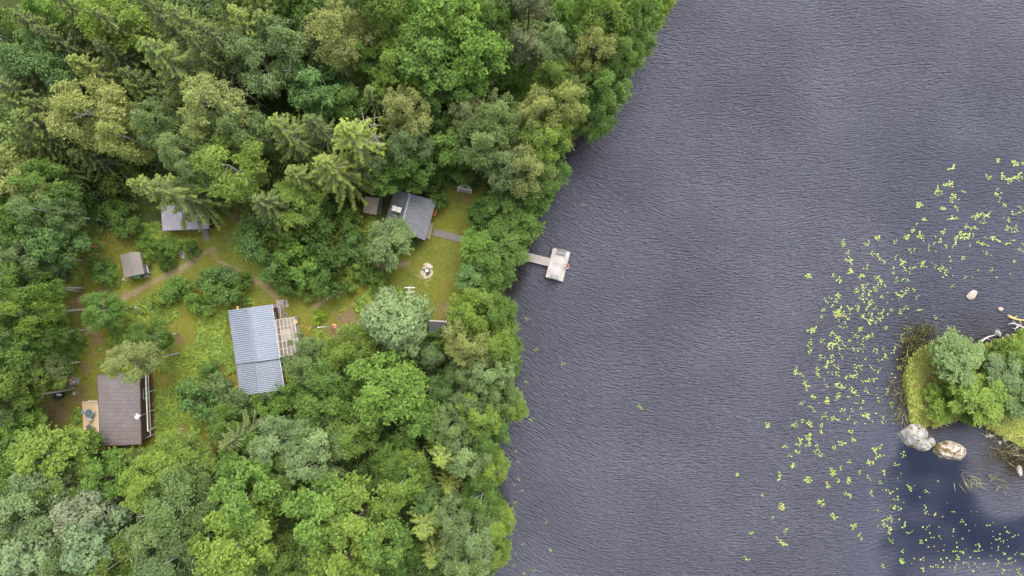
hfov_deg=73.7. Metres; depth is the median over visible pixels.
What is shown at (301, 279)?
shrub
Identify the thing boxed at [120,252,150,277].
outhouse
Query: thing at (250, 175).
birch tree
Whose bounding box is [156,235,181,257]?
shrub
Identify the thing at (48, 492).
birch tree
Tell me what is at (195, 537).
birch tree
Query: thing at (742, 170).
water
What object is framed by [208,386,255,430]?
shrub
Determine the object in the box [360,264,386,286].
shrub
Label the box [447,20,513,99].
broadleaf tree
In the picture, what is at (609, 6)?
birch tree
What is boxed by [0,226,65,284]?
birch tree
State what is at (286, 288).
shrub
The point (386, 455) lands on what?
birch tree
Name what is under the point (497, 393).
birch tree
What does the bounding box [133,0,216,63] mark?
spruce tree
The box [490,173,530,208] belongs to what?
broadleaf tree
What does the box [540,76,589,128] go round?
birch tree
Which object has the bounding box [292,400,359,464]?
broadleaf tree
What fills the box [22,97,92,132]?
spruce tree
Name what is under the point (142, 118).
birch tree
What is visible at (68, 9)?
spruce tree
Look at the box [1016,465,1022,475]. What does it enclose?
rock
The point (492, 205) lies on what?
broadleaf tree
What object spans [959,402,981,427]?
shrub
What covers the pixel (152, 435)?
veranda
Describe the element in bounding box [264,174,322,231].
birch tree
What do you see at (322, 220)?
shrub
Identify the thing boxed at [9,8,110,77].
spruce tree
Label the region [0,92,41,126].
spruce tree
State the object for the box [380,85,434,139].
birch tree
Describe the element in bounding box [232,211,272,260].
shrub
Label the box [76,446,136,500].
broadleaf tree
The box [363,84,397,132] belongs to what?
spruce tree
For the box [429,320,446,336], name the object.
black roofed shed
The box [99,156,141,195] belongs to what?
shrub
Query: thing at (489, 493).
birch tree
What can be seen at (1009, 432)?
islet turf
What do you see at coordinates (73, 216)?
birch tree
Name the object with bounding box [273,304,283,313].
entrance deck
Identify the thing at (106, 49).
spruce tree
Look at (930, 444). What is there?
boulder
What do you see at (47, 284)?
birch tree
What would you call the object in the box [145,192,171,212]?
shrub
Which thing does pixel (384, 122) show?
spruce tree
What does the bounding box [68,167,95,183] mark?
shrub
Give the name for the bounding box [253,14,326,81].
birch tree
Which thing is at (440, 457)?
spruce tree
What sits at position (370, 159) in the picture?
birch tree
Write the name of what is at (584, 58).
birch tree
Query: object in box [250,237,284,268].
shrub
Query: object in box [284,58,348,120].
broadleaf tree
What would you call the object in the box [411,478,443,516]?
birch tree
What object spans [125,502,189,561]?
birch tree
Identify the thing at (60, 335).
birch tree
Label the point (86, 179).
spruce tree
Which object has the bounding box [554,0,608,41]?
birch tree
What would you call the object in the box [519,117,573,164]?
birch tree
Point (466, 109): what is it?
birch tree
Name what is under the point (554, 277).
jetty bench
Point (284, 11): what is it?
birch tree
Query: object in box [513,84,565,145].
birch tree
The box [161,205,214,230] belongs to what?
storage shed
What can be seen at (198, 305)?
shrub
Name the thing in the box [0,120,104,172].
spruce tree
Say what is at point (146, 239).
shrub
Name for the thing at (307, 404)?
broadleaf tree
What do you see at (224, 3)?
spruce tree
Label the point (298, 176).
spruce tree
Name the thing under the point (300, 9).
broadleaf tree
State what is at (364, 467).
birch tree
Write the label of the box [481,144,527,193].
birch tree
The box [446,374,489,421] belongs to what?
birch tree
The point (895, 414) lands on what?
lily pads
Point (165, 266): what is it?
shrub
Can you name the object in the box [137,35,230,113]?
spruce tree
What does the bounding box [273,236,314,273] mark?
shrub
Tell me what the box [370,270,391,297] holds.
shrub
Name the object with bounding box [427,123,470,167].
broadleaf tree
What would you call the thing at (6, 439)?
broadleaf tree
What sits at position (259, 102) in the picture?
dead tree
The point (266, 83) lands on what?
birch tree
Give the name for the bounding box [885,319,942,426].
reeds
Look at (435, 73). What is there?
broadleaf tree
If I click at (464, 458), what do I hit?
birch tree
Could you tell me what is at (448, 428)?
birch tree
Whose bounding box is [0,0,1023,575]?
ground
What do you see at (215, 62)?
spruce tree
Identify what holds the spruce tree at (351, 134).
on the ground at (184, 324)
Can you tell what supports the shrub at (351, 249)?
on the ground at (184, 324)
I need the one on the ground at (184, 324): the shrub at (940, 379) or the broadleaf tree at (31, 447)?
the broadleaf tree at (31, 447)
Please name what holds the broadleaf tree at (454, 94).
on the ground at (184, 324)
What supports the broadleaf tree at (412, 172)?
on the ground at (184, 324)
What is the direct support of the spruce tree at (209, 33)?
on the ground at (184, 324)
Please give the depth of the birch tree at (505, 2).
73.39 m
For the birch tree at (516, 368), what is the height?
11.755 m
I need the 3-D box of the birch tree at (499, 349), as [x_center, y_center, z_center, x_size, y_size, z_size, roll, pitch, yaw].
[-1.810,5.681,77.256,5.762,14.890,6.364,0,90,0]
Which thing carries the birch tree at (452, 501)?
on the ground at (184, 324)
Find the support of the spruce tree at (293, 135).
on the ground at (184, 324)
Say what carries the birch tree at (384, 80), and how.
on the ground at (184, 324)
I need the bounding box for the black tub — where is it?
[53,392,64,399]
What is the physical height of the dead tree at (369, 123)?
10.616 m
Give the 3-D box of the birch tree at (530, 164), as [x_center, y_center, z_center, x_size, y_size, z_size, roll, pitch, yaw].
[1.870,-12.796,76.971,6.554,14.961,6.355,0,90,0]
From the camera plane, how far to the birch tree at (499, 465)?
74.88 m
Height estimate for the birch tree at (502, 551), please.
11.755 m
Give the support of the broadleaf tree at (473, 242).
on the ground at (184, 324)
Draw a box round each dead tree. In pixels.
[216,75,268,110]
[356,110,385,134]
[367,132,386,153]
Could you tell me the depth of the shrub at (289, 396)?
80.17 m
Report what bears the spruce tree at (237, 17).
on the ground at (184, 324)
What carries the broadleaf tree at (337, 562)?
on the ground at (184, 324)
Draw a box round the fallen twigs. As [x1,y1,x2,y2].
[43,1,597,567]
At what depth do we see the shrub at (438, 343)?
81.28 m
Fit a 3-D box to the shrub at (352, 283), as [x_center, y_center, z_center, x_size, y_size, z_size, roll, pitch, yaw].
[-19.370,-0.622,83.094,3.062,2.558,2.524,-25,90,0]
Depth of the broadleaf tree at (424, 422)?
73.93 m
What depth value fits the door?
82.39 m
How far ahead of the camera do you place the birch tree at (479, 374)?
72.62 m
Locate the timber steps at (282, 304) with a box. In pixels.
[276,299,284,307]
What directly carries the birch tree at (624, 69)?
on the ground at (184, 324)
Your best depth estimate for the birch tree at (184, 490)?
72.30 m
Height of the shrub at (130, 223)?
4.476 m
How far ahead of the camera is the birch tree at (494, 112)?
72.85 m
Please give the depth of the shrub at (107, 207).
81.75 m
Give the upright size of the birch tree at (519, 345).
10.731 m
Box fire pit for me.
[420,263,432,278]
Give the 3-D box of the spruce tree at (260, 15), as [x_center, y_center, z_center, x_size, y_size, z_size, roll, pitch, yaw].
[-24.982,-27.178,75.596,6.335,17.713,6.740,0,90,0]
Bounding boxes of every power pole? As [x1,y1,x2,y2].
[41,388,72,397]
[63,288,83,292]
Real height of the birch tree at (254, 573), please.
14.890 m
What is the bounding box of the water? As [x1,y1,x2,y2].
[484,0,1023,575]
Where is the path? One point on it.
(447, 235)
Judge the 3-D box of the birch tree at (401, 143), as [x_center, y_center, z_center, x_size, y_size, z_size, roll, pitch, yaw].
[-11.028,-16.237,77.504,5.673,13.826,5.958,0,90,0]
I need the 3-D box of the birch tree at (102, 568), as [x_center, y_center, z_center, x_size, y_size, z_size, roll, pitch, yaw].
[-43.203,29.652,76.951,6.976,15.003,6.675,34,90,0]
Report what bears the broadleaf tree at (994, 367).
on the islet turf
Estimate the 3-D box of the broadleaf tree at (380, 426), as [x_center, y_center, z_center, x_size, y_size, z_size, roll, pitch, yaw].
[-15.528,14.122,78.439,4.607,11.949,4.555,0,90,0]
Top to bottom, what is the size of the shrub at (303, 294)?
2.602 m
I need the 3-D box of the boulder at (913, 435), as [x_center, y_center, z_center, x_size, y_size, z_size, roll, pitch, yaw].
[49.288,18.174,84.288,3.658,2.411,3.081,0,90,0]
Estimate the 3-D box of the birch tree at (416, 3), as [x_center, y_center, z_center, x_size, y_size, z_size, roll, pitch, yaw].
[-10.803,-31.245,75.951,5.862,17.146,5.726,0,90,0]
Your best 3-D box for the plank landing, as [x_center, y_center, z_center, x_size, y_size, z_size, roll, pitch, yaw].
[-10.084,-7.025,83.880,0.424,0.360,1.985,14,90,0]
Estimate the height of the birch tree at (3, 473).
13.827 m
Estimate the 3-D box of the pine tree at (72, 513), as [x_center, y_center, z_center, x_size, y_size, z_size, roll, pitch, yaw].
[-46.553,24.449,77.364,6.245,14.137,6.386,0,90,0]
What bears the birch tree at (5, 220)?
on the ground at (184, 324)
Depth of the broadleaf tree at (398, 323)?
72.44 m
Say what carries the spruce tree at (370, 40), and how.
on the ground at (184, 324)
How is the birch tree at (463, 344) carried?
on the ground at (184, 324)
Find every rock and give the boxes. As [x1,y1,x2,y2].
[966,290,976,299]
[995,330,1000,336]
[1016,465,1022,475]
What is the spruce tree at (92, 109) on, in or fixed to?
on the ground at (184, 324)
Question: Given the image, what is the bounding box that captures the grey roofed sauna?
[385,190,435,239]
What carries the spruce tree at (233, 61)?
on the ground at (184, 324)
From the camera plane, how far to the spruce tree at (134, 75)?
74.42 m
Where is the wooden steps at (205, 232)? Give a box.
[201,229,209,240]
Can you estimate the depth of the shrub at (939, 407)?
82.41 m
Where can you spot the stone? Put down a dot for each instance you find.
(71, 381)
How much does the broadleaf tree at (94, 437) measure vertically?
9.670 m
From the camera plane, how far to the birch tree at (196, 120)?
70.61 m
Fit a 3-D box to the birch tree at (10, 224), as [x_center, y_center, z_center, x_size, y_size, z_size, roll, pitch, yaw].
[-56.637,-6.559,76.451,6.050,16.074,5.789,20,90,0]
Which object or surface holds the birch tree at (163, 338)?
on the ground at (184, 324)
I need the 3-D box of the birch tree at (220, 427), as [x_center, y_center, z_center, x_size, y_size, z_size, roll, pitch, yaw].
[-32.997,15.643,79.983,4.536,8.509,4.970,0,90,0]
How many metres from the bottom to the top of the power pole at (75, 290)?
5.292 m
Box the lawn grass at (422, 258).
[67,184,482,337]
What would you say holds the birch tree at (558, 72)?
on the ground at (184, 324)
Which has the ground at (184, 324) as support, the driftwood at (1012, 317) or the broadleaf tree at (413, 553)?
the broadleaf tree at (413, 553)
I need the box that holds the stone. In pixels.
[64,375,75,386]
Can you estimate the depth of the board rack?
83.35 m
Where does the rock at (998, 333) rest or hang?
on the ground at (184, 324)
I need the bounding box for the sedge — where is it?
[954,430,1023,493]
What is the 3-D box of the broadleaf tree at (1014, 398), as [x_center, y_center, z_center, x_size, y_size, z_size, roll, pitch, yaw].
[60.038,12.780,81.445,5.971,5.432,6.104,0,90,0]
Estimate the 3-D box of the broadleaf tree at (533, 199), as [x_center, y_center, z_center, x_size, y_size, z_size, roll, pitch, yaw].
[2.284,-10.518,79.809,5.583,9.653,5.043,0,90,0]
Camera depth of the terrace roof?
81.47 m
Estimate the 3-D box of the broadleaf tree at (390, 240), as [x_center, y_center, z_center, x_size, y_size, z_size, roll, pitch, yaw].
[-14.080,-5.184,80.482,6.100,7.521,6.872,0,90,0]
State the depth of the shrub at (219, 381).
81.04 m
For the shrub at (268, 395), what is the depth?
80.79 m
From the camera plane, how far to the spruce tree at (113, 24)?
70.56 m
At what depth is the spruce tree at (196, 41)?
69.88 m
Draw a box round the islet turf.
[904,333,1023,449]
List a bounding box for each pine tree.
[0,358,70,410]
[0,515,67,575]
[20,226,102,269]
[49,484,120,540]
[58,504,142,574]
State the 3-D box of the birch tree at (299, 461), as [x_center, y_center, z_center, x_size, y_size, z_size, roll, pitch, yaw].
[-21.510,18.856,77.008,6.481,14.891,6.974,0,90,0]
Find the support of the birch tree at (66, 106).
on the ground at (184, 324)
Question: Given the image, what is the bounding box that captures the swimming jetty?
[524,248,569,281]
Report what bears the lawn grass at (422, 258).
on the ground at (184, 324)
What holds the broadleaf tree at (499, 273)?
on the ground at (184, 324)
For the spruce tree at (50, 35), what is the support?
on the ground at (184, 324)
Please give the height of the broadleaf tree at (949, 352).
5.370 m
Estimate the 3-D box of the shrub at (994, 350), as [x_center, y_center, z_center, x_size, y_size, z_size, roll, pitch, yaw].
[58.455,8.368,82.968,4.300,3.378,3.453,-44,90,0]
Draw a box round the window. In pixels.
[143,388,148,398]
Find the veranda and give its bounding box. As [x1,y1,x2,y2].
[142,370,157,439]
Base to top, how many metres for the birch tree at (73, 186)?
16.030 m
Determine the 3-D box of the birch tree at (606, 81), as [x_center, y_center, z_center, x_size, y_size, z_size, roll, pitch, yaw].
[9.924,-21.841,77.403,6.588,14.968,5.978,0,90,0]
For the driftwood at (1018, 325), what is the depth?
83.94 m
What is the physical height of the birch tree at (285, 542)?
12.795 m
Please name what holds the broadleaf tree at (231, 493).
on the ground at (184, 324)
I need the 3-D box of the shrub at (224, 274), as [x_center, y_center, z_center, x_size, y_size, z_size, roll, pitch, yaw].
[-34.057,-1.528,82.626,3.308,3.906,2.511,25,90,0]
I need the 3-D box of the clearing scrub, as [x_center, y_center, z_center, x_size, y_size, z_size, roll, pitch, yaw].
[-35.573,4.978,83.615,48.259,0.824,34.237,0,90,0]
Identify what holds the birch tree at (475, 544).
on the ground at (184, 324)
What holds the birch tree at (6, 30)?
on the ground at (184, 324)
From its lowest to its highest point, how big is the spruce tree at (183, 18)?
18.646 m
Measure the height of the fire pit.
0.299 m
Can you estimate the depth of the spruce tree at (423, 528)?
72.40 m
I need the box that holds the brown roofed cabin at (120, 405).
[97,373,151,445]
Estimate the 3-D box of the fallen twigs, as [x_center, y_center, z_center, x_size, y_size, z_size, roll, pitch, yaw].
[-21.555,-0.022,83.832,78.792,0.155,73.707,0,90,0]
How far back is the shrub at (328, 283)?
80.39 m
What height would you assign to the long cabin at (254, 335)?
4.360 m
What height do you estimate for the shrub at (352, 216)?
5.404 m
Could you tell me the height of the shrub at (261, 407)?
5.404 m
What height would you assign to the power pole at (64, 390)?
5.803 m
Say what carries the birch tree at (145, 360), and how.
on the ground at (184, 324)
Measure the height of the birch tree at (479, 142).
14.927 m
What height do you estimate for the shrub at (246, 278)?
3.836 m
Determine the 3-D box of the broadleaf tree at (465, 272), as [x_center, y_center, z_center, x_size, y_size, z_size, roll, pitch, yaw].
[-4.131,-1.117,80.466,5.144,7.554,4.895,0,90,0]
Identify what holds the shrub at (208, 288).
on the ground at (184, 324)
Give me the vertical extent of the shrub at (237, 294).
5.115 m
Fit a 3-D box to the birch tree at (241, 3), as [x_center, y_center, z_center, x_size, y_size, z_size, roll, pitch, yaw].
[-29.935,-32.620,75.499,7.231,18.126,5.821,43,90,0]
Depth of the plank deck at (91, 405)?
83.67 m
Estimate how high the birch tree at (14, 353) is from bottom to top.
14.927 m
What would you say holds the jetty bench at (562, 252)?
on the swimming jetty
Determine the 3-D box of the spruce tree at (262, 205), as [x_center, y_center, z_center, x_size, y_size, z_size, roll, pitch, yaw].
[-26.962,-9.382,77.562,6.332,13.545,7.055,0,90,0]
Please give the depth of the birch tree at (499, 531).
74.84 m
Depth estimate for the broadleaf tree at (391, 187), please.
77.50 m
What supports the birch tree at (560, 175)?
on the ground at (184, 324)
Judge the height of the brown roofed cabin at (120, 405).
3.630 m
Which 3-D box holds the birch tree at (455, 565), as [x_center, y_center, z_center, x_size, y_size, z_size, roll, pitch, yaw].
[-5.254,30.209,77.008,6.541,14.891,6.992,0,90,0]
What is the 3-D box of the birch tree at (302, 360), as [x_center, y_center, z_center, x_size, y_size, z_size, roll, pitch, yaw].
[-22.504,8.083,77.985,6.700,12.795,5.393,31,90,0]
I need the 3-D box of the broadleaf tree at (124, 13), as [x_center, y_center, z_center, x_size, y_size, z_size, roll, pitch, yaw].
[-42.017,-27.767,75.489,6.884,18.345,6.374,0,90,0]
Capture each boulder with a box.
[897,424,927,447]
[915,437,935,450]
[933,440,965,460]
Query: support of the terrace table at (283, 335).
on the terrace deck at (294, 334)
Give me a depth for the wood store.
81.97 m
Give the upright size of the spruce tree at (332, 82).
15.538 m
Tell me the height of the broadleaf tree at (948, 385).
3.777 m
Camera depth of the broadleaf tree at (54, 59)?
70.91 m
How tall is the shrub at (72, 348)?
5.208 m
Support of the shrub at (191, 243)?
on the ground at (184, 324)
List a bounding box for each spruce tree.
[0,49,112,102]
[0,76,83,102]
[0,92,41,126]
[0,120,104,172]
[2,71,88,100]
[2,138,77,178]
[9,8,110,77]
[10,106,97,166]
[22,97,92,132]
[26,155,101,195]
[30,24,133,74]
[30,129,115,176]
[50,0,136,54]
[50,100,131,154]
[65,52,142,108]
[67,146,139,188]
[86,5,185,74]
[92,38,175,85]
[117,66,187,114]
[123,77,185,124]
[126,172,234,232]
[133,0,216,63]
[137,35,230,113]
[162,2,233,69]
[181,29,251,95]
[195,21,264,77]
[200,50,266,108]
[215,0,254,32]
[218,401,269,455]
[222,48,281,104]
[226,3,283,85]
[248,0,293,29]
[251,182,310,237]
[253,8,305,59]
[265,112,329,172]
[285,159,335,201]
[287,30,346,85]
[301,111,363,155]
[311,147,376,211]
[331,116,395,183]
[363,34,396,89]
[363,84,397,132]
[378,115,391,146]
[406,481,450,539]
[419,522,457,568]
[423,421,461,468]
[435,468,468,495]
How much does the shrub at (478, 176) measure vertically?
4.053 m
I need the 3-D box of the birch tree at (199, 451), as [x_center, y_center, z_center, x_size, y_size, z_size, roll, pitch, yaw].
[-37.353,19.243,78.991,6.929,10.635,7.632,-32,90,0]
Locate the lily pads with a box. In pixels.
[761,176,1023,573]
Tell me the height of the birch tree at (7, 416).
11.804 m
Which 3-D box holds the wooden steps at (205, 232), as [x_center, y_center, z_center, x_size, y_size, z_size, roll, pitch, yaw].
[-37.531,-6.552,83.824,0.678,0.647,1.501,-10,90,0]
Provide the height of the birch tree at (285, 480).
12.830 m
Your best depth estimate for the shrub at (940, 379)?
82.82 m
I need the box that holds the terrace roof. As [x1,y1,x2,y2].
[275,316,301,356]
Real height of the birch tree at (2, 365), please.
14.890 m
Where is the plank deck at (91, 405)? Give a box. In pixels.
[82,400,98,432]
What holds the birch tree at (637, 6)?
on the ground at (184, 324)
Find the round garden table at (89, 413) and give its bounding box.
[85,409,94,417]
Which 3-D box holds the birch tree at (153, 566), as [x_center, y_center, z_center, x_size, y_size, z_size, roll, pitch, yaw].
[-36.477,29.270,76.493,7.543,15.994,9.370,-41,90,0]
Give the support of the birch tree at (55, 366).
on the ground at (184, 324)
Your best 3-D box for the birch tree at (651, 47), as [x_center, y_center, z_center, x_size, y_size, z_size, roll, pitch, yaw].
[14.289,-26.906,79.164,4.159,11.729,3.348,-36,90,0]
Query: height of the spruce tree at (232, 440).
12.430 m
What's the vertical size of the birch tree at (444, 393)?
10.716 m
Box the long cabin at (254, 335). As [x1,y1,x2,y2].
[228,304,286,394]
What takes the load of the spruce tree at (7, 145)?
on the ground at (184, 324)
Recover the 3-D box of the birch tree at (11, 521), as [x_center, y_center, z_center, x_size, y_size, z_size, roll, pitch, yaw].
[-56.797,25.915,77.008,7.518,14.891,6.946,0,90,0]
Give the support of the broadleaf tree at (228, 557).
on the ground at (184, 324)
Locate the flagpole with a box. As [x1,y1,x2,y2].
[317,324,335,327]
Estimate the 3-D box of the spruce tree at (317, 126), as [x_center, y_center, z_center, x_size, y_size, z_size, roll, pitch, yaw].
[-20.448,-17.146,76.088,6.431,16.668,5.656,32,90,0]
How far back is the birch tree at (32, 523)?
72.32 m
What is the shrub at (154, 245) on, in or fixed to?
on the ground at (184, 324)
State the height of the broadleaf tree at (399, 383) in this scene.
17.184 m
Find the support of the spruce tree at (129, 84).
on the ground at (184, 324)
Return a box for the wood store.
[363,197,379,214]
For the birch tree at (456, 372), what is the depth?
74.21 m
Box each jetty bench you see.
[550,274,558,279]
[557,249,566,254]
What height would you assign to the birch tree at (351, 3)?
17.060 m
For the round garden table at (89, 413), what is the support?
on the plank deck at (91, 405)
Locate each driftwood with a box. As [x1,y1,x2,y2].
[1007,314,1023,322]
[1008,322,1023,329]
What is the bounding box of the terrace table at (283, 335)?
[280,329,291,341]
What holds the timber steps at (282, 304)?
on the ground at (184, 324)
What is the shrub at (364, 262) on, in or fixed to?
on the ground at (184, 324)
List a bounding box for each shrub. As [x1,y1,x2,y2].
[56,326,87,357]
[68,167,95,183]
[79,175,119,224]
[83,253,117,285]
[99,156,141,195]
[99,199,124,220]
[107,198,142,237]
[134,234,151,249]
[141,247,154,265]
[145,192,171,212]
[146,288,175,312]
[150,239,164,251]
[152,250,176,271]
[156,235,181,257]
[160,275,193,302]
[174,376,220,422]
[182,292,216,318]
[183,238,201,260]
[191,263,233,305]
[197,359,221,377]
[201,370,233,400]
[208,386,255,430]
[214,270,244,305]
[218,264,240,287]
[228,269,252,289]
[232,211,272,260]
[246,394,282,418]
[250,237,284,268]
[257,257,287,284]
[258,381,282,403]
[262,220,309,251]
[267,382,301,411]
[270,266,311,297]
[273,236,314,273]
[289,240,321,290]
[293,281,314,302]
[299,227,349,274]
[308,198,338,237]
[309,257,348,299]
[311,309,326,325]
[333,209,364,237]
[336,223,367,262]
[339,269,362,293]
[344,252,367,279]
[354,243,373,273]
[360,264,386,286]
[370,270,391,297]
[421,166,444,190]
[426,185,449,210]
[428,327,454,355]
[447,160,474,187]
[467,166,490,190]
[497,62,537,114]
[922,381,941,403]
[925,386,961,425]
[935,369,950,383]
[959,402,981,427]
[980,339,1011,365]
[998,327,1023,359]
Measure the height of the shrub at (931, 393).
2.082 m
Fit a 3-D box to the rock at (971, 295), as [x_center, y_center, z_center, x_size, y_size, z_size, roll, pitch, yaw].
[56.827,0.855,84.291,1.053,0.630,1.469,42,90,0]
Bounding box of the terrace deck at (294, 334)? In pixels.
[280,317,300,361]
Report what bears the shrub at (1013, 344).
on the islet turf
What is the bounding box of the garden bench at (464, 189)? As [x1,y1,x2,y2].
[457,185,471,193]
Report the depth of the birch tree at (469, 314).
73.01 m
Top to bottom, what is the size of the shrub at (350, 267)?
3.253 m
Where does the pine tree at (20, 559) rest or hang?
on the ground at (184, 324)
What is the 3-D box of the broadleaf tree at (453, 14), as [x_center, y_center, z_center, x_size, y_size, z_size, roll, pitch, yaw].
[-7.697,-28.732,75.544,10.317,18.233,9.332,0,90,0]
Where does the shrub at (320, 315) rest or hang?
on the ground at (184, 324)
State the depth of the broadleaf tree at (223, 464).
75.08 m
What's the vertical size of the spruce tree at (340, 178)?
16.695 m
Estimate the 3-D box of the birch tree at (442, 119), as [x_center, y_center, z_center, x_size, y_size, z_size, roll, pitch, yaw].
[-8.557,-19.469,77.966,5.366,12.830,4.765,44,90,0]
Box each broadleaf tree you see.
[0,401,50,448]
[0,427,55,485]
[3,422,92,485]
[20,0,88,41]
[53,426,105,470]
[73,0,159,62]
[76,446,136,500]
[191,497,278,575]
[204,456,294,551]
[210,430,273,482]
[270,0,325,42]
[279,469,355,556]
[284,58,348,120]
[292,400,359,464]
[293,372,356,427]
[302,534,381,575]
[321,470,401,557]
[331,82,370,123]
[344,349,428,427]
[349,509,414,573]
[353,402,393,434]
[355,0,416,50]
[357,286,435,357]
[364,214,415,272]
[369,168,400,196]
[376,538,424,575]
[378,146,437,193]
[390,0,485,62]
[390,22,462,98]
[396,398,442,442]
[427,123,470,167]
[439,68,485,111]
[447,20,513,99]
[454,260,491,292]
[459,221,508,268]
[466,195,501,230]
[467,276,503,300]
[476,246,516,292]
[481,188,525,225]
[483,218,532,267]
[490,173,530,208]
[501,200,545,243]
[513,189,555,216]
[928,325,984,386]
[942,367,976,397]
[947,372,1008,427]
[983,351,1023,391]
[998,374,1023,421]
[1004,350,1023,387]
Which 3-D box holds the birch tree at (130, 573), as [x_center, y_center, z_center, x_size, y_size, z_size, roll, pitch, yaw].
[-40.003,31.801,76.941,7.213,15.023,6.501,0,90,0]
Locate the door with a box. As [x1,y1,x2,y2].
[143,409,151,419]
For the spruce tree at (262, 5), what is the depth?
70.01 m
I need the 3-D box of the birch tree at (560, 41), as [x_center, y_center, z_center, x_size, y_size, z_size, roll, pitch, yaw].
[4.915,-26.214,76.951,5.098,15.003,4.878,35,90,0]
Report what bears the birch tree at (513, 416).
on the ground at (184, 324)
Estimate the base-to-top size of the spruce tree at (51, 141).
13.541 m
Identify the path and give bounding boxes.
[433,229,465,241]
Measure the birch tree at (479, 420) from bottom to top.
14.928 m
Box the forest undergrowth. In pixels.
[0,0,642,575]
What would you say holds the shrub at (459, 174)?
on the ground at (184, 324)
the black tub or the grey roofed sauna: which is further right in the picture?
the grey roofed sauna
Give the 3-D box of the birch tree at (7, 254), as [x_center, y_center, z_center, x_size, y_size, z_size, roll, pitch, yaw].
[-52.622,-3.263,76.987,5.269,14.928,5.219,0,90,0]
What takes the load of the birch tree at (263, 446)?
on the ground at (184, 324)
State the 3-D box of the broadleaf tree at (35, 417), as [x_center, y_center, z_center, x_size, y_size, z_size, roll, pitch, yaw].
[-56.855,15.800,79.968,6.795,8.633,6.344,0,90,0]
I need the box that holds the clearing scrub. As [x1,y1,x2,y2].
[29,197,414,462]
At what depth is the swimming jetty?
83.73 m
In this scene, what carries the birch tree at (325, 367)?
on the ground at (184, 324)
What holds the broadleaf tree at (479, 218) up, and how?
on the ground at (184, 324)
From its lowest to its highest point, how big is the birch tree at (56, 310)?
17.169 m
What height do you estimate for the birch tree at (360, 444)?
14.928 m
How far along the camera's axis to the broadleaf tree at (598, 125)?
75.30 m
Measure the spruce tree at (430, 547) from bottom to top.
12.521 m
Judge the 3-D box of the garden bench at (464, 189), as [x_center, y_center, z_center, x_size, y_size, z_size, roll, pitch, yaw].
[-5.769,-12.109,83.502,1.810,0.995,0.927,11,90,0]
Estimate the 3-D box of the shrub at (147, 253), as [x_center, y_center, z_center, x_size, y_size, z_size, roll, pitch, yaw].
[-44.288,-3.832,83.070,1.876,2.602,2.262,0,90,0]
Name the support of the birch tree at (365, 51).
on the ground at (184, 324)
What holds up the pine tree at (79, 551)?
on the ground at (184, 324)
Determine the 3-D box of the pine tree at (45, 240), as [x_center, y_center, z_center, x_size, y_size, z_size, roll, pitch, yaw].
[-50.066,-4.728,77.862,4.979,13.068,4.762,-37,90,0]
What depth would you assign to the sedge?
84.05 m
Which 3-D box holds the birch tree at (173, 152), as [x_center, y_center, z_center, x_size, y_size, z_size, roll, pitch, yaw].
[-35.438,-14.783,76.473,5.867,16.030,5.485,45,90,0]
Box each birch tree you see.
[0,6,29,63]
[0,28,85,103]
[0,144,66,217]
[0,162,9,201]
[0,192,81,246]
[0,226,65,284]
[0,235,84,280]
[0,260,83,316]
[0,285,72,343]
[0,286,86,341]
[0,315,70,375]
[0,348,28,401]
[0,397,38,433]
[0,458,36,504]
[0,461,80,545]
[0,501,36,548]
[1,204,20,249]
[4,184,103,238]
[6,156,96,215]
[11,315,85,354]
[21,349,81,384]
[33,458,99,509]
[33,535,115,575]
[38,74,136,155]
[78,290,127,333]
[83,530,154,575]
[90,113,158,165]
[99,339,180,384]
[111,553,179,575]
[117,446,154,483]
[118,448,191,515]
[123,318,178,353]
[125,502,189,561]
[126,94,192,153]
[130,513,211,575]
[136,461,218,539]
[147,425,217,484]
[156,127,209,174]
[174,153,221,195]
[176,70,252,145]
[183,509,227,556]
[185,128,270,206]
[205,402,243,445]
[207,99,274,163]
[207,566,259,575]
[214,0,265,8]
[224,20,296,100]
[247,413,301,472]
[250,452,301,505]
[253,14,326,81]
[262,529,310,575]
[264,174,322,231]
[268,544,326,575]
[269,0,296,24]
[280,331,332,385]
[283,435,345,489]
[302,0,371,76]
[303,349,364,402]
[321,321,377,374]
[322,0,370,28]
[324,402,379,460]
[343,35,389,87]
[346,141,388,178]
[351,455,390,504]
[367,36,427,105]
[369,430,419,482]
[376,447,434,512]
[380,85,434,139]
[385,115,434,163]
[393,0,430,22]
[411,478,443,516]
[414,90,460,134]
[421,341,444,369]
[425,369,462,405]
[430,400,477,447]
[430,488,469,543]
[435,429,492,479]
[435,530,492,575]
[440,317,491,369]
[442,355,473,392]
[445,287,496,338]
[445,500,502,560]
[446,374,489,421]
[447,95,487,135]
[451,117,511,174]
[453,390,501,435]
[459,476,505,519]
[461,418,510,458]
[463,350,517,394]
[465,0,513,45]
[469,447,510,487]
[470,499,516,545]
[471,87,526,146]
[471,290,518,338]
[472,315,520,366]
[479,377,522,414]
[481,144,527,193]
[482,537,512,575]
[484,358,522,379]
[490,0,526,22]
[500,392,529,422]
[505,333,524,360]
[506,143,558,199]
[508,0,550,32]
[509,25,540,72]
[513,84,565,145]
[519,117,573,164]
[524,157,572,197]
[527,58,581,104]
[533,21,576,70]
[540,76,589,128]
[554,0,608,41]
[564,22,619,80]
[569,0,634,50]
[576,60,634,118]
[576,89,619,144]
[595,33,646,83]
[605,0,664,47]
[620,35,657,71]
[640,0,676,33]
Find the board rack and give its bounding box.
[377,197,382,214]
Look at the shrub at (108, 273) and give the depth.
82.06 m
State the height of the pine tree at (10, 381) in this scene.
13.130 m
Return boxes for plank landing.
[426,223,432,238]
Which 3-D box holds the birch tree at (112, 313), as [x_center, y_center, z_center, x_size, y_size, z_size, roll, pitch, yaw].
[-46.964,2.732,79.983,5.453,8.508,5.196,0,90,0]

